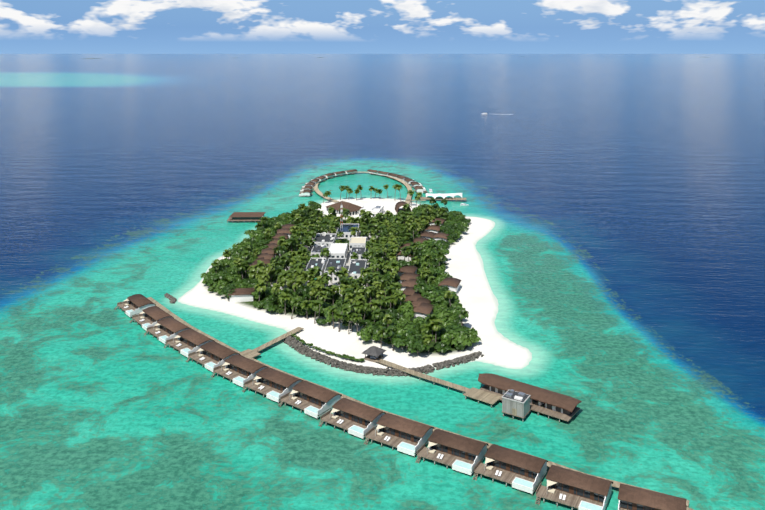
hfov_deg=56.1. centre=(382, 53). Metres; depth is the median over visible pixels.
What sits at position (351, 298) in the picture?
palm tree
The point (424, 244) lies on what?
tree
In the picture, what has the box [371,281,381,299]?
palm tree
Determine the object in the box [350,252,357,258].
palm tree
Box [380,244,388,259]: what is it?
palm tree
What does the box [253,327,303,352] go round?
villa jetty
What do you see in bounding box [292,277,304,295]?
palm tree
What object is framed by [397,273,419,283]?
beach villa
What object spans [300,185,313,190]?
ring villa
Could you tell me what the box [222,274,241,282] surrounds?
tree
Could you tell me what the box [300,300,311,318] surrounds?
palm tree
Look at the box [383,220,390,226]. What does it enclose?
palm tree
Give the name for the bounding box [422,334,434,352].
palm tree
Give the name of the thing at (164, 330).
water villa
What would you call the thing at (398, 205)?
pavilion
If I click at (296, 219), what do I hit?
palm tree
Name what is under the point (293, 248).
palm tree
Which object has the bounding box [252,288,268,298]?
tree
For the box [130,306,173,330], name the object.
water villa
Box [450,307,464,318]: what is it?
tree
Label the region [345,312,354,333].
palm tree
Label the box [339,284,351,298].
palm tree
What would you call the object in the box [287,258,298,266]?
palm tree
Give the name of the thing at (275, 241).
beach villa
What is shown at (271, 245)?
beach villa
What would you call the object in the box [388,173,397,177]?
ring villa
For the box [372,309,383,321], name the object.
palm tree
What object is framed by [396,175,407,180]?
ring villa
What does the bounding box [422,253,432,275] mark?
palm tree
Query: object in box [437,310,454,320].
tree
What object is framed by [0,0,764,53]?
sky
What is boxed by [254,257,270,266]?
beach villa
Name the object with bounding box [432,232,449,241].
beach villa
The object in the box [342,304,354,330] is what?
palm tree
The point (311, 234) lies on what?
palm tree
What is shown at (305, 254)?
palm tree
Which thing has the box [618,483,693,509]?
water villa
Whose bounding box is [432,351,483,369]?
revetment
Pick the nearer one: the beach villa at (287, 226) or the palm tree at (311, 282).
the palm tree at (311, 282)
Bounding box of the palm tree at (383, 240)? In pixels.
[378,237,386,243]
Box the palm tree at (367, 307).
[363,303,370,317]
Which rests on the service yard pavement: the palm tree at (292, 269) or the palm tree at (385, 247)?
the palm tree at (292, 269)
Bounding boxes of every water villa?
[115,294,155,318]
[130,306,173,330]
[144,317,190,344]
[163,329,213,356]
[186,341,239,371]
[211,354,267,387]
[242,367,302,403]
[278,381,341,419]
[318,398,385,439]
[364,413,433,457]
[415,429,488,476]
[473,444,547,495]
[535,465,612,509]
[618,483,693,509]
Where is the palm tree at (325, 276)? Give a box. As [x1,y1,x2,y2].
[321,273,331,281]
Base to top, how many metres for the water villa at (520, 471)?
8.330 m
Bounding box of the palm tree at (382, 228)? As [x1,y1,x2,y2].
[379,226,386,232]
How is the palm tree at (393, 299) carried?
on the island terrain
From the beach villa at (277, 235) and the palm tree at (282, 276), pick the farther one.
the beach villa at (277, 235)
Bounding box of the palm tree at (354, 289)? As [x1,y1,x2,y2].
[347,283,359,293]
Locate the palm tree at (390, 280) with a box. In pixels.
[386,276,394,284]
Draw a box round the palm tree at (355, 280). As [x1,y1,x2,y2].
[350,279,359,284]
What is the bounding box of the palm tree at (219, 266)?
[215,263,223,271]
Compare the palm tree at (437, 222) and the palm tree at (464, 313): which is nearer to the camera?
the palm tree at (464, 313)
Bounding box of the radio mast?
[340,202,342,227]
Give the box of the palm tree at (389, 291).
[383,286,395,306]
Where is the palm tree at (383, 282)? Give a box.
[378,278,387,296]
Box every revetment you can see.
[282,336,434,376]
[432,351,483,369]
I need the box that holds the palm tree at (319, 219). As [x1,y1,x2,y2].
[315,217,322,232]
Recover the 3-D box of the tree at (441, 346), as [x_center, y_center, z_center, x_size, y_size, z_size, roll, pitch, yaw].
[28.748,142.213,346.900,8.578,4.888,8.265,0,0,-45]
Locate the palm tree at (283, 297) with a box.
[277,292,290,314]
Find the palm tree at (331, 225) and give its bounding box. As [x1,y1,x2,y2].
[328,222,336,229]
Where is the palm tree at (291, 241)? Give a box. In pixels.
[287,238,295,250]
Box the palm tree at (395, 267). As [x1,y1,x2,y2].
[388,262,399,282]
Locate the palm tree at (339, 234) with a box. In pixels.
[337,232,343,237]
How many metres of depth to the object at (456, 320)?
377.76 m
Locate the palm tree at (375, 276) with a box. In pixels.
[367,272,379,280]
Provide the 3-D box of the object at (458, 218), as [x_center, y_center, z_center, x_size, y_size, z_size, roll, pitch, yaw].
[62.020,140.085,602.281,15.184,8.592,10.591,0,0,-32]
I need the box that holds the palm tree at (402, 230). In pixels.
[399,226,405,234]
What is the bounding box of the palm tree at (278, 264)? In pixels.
[274,261,282,267]
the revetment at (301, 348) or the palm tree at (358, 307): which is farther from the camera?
the palm tree at (358, 307)
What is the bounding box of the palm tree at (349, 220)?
[346,217,353,223]
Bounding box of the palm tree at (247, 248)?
[242,245,252,259]
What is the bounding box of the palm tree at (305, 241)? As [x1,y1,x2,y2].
[302,238,309,248]
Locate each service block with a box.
[305,258,325,276]
[311,244,326,257]
[313,233,335,249]
[324,258,345,280]
[326,243,347,263]
[336,223,358,239]
[348,259,366,278]
[349,237,366,253]
[350,246,365,261]
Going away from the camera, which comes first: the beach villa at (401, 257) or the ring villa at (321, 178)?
the beach villa at (401, 257)
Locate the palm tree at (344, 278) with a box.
[340,276,351,285]
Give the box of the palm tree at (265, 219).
[259,216,268,226]
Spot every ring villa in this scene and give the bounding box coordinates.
[299,189,310,196]
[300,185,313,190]
[302,182,314,188]
[311,176,325,182]
[322,173,334,179]
[333,171,345,176]
[345,169,356,174]
[367,169,378,174]
[378,171,388,176]
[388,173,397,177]
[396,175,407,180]
[404,178,416,183]
[410,181,422,187]
[413,186,427,192]
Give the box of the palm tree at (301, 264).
[293,261,305,270]
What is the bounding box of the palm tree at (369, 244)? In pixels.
[365,241,374,246]
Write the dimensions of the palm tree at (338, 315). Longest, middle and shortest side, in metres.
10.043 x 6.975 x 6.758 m
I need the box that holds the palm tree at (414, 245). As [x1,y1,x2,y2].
[410,242,419,260]
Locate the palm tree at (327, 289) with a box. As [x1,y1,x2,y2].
[322,286,330,300]
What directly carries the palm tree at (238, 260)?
on the island terrain
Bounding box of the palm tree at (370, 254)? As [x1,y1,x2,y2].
[366,250,374,258]
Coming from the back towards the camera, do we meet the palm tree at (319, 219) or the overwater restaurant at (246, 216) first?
the overwater restaurant at (246, 216)
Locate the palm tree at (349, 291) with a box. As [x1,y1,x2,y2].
[343,288,354,294]
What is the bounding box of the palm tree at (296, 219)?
[294,217,300,222]
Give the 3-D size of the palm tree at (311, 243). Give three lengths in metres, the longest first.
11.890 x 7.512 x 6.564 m
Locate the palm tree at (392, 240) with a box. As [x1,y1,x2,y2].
[387,237,397,243]
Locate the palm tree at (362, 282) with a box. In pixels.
[357,277,365,286]
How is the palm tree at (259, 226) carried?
on the island terrain
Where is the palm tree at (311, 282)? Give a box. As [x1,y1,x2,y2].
[304,277,316,286]
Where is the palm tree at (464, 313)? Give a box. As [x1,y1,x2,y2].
[458,308,468,325]
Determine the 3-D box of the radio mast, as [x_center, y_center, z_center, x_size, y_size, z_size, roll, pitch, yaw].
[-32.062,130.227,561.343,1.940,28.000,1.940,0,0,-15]
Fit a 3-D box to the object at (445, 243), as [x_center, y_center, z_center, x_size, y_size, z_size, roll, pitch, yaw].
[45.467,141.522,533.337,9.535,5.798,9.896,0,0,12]
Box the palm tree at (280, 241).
[277,239,286,255]
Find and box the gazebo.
[362,346,385,361]
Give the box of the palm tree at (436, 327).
[429,319,443,342]
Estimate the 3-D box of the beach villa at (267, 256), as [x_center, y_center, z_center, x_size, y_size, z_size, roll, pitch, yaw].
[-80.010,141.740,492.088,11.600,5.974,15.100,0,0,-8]
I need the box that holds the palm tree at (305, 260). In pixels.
[299,256,307,270]
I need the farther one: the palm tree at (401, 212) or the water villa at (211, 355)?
the palm tree at (401, 212)
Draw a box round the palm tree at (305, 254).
[301,252,309,259]
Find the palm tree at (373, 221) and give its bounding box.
[369,219,377,224]
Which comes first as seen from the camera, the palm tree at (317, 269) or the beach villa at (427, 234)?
the palm tree at (317, 269)
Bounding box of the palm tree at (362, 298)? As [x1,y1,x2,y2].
[356,295,366,314]
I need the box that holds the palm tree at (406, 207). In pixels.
[403,204,411,211]
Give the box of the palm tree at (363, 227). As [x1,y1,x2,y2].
[359,225,366,231]
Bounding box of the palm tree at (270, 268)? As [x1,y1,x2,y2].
[265,263,274,285]
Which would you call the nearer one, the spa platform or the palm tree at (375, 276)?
the spa platform
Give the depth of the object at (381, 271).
462.93 m
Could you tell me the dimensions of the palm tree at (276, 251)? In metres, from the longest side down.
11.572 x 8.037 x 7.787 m
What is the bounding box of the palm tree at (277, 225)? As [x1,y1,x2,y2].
[274,222,280,229]
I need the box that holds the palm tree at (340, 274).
[335,270,343,284]
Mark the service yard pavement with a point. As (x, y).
(347, 267)
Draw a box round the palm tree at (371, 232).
[367,229,376,235]
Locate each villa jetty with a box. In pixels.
[147,297,688,506]
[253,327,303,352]
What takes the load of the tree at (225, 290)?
on the island terrain
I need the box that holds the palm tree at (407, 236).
[402,233,411,239]
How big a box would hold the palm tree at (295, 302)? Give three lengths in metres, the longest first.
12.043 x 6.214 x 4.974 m
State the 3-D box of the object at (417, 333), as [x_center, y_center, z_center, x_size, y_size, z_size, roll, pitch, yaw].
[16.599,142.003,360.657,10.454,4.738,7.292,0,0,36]
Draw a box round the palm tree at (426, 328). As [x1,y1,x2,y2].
[421,324,432,334]
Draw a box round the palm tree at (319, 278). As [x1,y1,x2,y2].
[315,275,323,297]
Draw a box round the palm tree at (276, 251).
[273,246,279,255]
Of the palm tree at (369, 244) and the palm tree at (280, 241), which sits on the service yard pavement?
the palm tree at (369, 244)
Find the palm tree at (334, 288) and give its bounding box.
[329,285,338,303]
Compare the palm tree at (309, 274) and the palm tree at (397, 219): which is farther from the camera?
the palm tree at (397, 219)
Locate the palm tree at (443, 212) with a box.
[440,208,447,218]
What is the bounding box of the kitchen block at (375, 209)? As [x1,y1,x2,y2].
[359,205,383,216]
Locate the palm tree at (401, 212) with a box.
[397,210,405,215]
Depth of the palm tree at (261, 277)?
430.35 m
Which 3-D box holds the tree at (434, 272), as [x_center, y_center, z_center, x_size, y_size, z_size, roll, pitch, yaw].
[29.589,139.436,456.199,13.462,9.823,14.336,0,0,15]
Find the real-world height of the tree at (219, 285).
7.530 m
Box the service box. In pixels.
[502,389,530,421]
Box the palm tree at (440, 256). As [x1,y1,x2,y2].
[436,251,445,264]
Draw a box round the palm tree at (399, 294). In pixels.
[394,290,405,304]
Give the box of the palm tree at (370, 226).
[367,224,375,230]
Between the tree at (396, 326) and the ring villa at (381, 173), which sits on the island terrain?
the tree at (396, 326)
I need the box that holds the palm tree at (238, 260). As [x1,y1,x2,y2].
[232,258,243,273]
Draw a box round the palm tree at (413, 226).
[409,223,418,238]
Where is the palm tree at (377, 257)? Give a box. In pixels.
[371,253,380,260]
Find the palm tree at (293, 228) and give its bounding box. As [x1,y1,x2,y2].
[290,226,297,233]
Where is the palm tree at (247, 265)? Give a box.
[242,260,252,278]
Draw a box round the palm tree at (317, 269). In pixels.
[310,266,322,276]
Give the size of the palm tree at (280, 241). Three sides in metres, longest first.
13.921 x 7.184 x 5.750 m
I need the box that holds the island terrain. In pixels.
[178,198,531,374]
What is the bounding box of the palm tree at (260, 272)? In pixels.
[255,270,265,278]
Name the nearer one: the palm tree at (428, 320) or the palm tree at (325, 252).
the palm tree at (428, 320)
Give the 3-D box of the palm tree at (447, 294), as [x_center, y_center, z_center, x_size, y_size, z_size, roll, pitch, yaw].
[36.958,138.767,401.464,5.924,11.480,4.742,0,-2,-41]
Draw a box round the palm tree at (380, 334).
[377,326,387,347]
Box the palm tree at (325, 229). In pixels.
[322,226,329,232]
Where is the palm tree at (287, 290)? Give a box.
[282,288,293,309]
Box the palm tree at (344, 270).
[341,267,348,276]
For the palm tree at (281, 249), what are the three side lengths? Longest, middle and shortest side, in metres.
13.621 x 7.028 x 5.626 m
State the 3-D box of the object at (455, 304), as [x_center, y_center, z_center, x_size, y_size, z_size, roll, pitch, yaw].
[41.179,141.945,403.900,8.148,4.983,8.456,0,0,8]
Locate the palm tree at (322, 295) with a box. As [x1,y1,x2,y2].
[315,291,326,317]
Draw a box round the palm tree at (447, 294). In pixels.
[444,290,452,305]
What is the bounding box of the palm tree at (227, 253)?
[222,248,231,266]
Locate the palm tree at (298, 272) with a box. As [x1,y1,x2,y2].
[294,269,302,277]
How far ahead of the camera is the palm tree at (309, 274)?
426.97 m
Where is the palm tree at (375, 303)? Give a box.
[369,299,381,312]
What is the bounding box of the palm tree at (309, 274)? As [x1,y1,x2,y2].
[305,268,315,277]
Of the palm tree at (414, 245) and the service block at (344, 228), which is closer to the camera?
the palm tree at (414, 245)
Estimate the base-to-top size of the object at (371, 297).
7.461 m
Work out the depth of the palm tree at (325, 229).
548.76 m
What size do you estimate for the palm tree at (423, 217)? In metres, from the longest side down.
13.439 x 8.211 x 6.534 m
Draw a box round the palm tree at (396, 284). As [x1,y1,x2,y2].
[390,282,401,291]
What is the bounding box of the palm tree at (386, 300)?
[379,295,393,309]
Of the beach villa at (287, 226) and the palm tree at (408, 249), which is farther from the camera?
the beach villa at (287, 226)
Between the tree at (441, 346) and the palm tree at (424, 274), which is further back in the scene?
the palm tree at (424, 274)
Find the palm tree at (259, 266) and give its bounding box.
[254,260,264,269]
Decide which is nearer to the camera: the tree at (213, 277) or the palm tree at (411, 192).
the tree at (213, 277)
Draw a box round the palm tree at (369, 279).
[363,275,373,286]
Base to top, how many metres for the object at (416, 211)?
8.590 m
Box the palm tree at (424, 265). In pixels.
[420,262,428,269]
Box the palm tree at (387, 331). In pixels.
[380,325,393,350]
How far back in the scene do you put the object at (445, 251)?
497.09 m
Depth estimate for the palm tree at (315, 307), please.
383.52 m
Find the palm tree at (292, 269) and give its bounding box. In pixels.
[289,264,300,274]
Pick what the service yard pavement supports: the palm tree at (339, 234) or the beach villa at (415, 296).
the palm tree at (339, 234)
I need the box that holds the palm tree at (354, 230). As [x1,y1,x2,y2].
[348,227,358,234]
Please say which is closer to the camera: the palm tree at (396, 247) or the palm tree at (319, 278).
the palm tree at (319, 278)
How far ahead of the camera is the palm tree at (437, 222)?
579.42 m
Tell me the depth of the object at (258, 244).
526.31 m
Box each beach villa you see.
[228,288,254,302]
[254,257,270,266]
[257,253,273,259]
[261,248,277,257]
[266,243,279,255]
[269,238,279,243]
[272,233,287,239]
[277,228,290,238]
[282,224,295,234]
[397,250,414,261]
[397,265,417,276]
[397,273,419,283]
[399,279,418,290]
[402,287,418,295]
[403,292,426,301]
[410,303,433,320]
[411,298,431,306]
[413,237,428,248]
[419,231,435,238]
[425,225,440,232]
[429,218,444,224]
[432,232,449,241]
[438,277,460,292]
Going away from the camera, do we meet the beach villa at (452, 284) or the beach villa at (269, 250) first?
the beach villa at (452, 284)
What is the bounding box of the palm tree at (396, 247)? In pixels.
[390,244,399,260]
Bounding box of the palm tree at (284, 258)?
[280,254,289,269]
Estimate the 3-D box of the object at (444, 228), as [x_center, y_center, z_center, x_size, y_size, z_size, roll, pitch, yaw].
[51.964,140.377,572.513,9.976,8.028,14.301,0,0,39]
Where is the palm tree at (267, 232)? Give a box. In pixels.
[264,229,270,238]
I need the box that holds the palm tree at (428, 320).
[425,314,436,340]
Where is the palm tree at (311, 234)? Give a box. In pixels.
[307,231,315,238]
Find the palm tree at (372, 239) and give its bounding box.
[369,236,377,242]
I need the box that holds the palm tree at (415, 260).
[411,256,419,264]
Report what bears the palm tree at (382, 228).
on the service yard pavement
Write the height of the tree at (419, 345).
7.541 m
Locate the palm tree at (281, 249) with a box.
[277,246,285,256]
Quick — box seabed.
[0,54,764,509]
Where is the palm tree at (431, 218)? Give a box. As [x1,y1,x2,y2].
[428,216,434,224]
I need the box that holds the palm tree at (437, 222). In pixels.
[434,220,441,225]
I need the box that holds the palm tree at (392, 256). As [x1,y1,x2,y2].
[388,252,396,260]
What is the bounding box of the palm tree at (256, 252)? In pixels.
[252,248,260,256]
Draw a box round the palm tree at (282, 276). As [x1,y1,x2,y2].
[278,270,289,287]
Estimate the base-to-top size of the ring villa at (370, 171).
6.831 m
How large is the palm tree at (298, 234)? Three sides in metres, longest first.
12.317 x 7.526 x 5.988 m
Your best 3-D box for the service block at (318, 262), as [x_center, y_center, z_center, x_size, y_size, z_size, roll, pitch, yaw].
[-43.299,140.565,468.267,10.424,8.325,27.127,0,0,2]
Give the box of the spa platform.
[463,387,501,407]
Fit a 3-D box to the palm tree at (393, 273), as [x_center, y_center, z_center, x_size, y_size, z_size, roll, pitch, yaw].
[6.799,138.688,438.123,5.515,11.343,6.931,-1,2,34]
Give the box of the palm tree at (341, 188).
[339,185,344,199]
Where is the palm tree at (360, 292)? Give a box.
[355,289,365,298]
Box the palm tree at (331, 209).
[328,207,334,215]
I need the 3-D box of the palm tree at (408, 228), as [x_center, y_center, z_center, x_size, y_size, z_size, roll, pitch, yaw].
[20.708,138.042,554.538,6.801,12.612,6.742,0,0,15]
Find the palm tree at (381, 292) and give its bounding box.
[376,290,384,308]
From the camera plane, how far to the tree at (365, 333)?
358.28 m
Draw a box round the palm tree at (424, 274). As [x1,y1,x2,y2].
[419,270,428,279]
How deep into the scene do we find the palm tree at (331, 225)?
557.17 m
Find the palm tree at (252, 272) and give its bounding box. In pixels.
[247,268,255,277]
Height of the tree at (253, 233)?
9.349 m
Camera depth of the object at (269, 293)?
419.81 m
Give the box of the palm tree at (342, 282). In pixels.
[337,278,350,299]
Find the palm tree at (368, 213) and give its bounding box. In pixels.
[363,211,372,217]
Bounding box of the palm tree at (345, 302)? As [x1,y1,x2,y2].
[339,299,349,322]
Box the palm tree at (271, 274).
[267,268,275,284]
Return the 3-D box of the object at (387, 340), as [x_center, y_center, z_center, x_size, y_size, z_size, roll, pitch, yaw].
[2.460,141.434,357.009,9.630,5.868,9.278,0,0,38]
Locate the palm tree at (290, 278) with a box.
[286,274,294,291]
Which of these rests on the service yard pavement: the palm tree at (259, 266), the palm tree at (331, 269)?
the palm tree at (331, 269)
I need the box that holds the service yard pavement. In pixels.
[270,228,382,289]
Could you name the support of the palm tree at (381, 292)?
on the island terrain
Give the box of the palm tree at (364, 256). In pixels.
[361,251,367,258]
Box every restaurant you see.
[227,212,265,222]
[326,201,362,215]
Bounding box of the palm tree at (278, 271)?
[275,266,283,282]
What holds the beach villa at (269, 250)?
on the island terrain
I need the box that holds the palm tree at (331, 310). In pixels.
[326,306,338,328]
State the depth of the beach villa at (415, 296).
409.80 m
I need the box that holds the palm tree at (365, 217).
[360,214,368,221]
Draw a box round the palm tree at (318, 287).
[313,284,324,299]
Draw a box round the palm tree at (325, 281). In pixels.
[319,279,328,285]
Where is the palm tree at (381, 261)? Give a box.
[373,258,384,270]
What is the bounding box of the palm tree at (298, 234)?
[295,231,303,238]
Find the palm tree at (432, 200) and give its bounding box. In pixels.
[429,198,435,205]
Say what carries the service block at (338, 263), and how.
on the service yard pavement
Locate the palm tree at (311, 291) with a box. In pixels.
[309,288,315,298]
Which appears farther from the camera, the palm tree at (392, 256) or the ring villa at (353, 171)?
the ring villa at (353, 171)
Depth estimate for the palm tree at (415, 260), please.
470.57 m
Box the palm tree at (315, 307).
[309,299,322,323]
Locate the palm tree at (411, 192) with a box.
[407,190,413,205]
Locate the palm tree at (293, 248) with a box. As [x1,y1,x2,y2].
[288,246,296,250]
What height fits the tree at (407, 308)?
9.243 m
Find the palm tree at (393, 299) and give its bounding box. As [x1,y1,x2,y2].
[390,295,398,308]
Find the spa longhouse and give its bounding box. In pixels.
[478,373,581,422]
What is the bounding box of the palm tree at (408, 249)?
[402,246,412,260]
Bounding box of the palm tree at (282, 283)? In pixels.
[277,280,285,289]
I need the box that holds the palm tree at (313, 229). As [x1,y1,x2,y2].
[309,227,317,246]
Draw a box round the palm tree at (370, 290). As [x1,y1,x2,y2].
[365,286,376,305]
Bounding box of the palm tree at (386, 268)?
[382,265,390,272]
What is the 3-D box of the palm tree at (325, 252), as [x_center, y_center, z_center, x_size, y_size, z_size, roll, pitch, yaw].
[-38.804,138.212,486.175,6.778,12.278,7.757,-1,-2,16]
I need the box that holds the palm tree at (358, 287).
[355,285,365,294]
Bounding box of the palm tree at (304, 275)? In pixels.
[300,271,307,285]
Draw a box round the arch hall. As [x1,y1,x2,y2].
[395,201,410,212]
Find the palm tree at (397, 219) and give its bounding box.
[394,217,402,223]
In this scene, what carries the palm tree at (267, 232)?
on the island terrain
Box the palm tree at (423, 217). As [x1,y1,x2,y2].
[419,215,426,231]
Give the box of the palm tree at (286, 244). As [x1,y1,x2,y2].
[280,242,288,253]
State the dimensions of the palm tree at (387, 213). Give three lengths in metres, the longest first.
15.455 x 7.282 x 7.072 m
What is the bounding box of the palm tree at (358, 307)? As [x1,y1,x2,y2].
[352,301,363,312]
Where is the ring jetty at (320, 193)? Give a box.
[313,172,411,209]
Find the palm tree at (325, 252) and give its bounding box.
[320,248,330,256]
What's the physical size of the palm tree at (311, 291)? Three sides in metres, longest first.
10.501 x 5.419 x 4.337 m
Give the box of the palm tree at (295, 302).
[291,297,300,318]
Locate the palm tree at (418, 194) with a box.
[416,192,422,198]
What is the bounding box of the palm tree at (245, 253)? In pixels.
[241,250,250,271]
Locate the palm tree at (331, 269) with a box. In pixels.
[327,266,336,282]
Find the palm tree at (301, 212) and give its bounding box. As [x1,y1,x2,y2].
[298,210,305,216]
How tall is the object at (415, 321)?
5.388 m
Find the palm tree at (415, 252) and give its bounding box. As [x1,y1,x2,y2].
[411,249,418,256]
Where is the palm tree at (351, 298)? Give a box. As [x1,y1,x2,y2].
[344,293,356,310]
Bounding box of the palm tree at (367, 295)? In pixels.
[362,288,371,302]
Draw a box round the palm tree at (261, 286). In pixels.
[254,279,266,300]
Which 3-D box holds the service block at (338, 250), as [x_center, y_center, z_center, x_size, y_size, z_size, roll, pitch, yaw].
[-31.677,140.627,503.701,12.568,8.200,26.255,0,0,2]
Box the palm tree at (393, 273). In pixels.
[389,270,397,278]
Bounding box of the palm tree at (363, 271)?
[360,268,371,285]
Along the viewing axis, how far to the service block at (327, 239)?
531.45 m
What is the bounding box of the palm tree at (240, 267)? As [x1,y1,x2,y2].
[235,262,246,278]
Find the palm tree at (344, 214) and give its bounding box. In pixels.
[340,211,348,220]
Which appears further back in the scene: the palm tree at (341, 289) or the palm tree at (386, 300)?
the palm tree at (341, 289)
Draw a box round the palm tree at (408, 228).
[405,225,411,232]
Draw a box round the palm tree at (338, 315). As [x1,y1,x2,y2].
[333,311,345,331]
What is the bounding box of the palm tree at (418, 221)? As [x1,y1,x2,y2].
[414,219,421,232]
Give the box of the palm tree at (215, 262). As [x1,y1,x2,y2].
[211,259,221,273]
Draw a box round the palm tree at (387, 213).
[384,210,392,219]
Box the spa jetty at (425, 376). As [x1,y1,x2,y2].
[375,358,469,393]
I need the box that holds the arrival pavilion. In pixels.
[420,193,465,199]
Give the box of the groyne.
[164,293,176,303]
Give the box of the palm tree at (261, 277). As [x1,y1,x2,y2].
[258,275,266,281]
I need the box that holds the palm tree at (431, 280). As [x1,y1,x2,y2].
[427,276,436,286]
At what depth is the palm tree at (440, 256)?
476.66 m
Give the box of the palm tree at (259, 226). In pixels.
[255,222,262,229]
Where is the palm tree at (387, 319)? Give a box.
[382,314,392,323]
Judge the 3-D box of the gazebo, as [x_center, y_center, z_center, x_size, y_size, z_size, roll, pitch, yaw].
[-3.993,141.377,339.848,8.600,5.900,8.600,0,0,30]
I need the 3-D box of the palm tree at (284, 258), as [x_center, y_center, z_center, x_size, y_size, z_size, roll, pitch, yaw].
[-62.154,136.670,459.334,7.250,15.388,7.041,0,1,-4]
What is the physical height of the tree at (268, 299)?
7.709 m
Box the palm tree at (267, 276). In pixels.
[263,273,269,286]
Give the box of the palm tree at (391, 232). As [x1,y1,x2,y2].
[387,228,396,235]
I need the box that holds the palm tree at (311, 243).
[308,239,315,250]
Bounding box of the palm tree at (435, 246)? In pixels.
[430,243,437,252]
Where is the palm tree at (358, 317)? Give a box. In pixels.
[352,312,362,331]
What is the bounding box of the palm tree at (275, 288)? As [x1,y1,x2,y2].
[271,283,280,294]
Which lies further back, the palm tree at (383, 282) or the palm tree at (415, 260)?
the palm tree at (415, 260)
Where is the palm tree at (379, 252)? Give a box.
[374,250,383,257]
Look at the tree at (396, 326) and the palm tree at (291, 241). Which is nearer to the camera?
the tree at (396, 326)

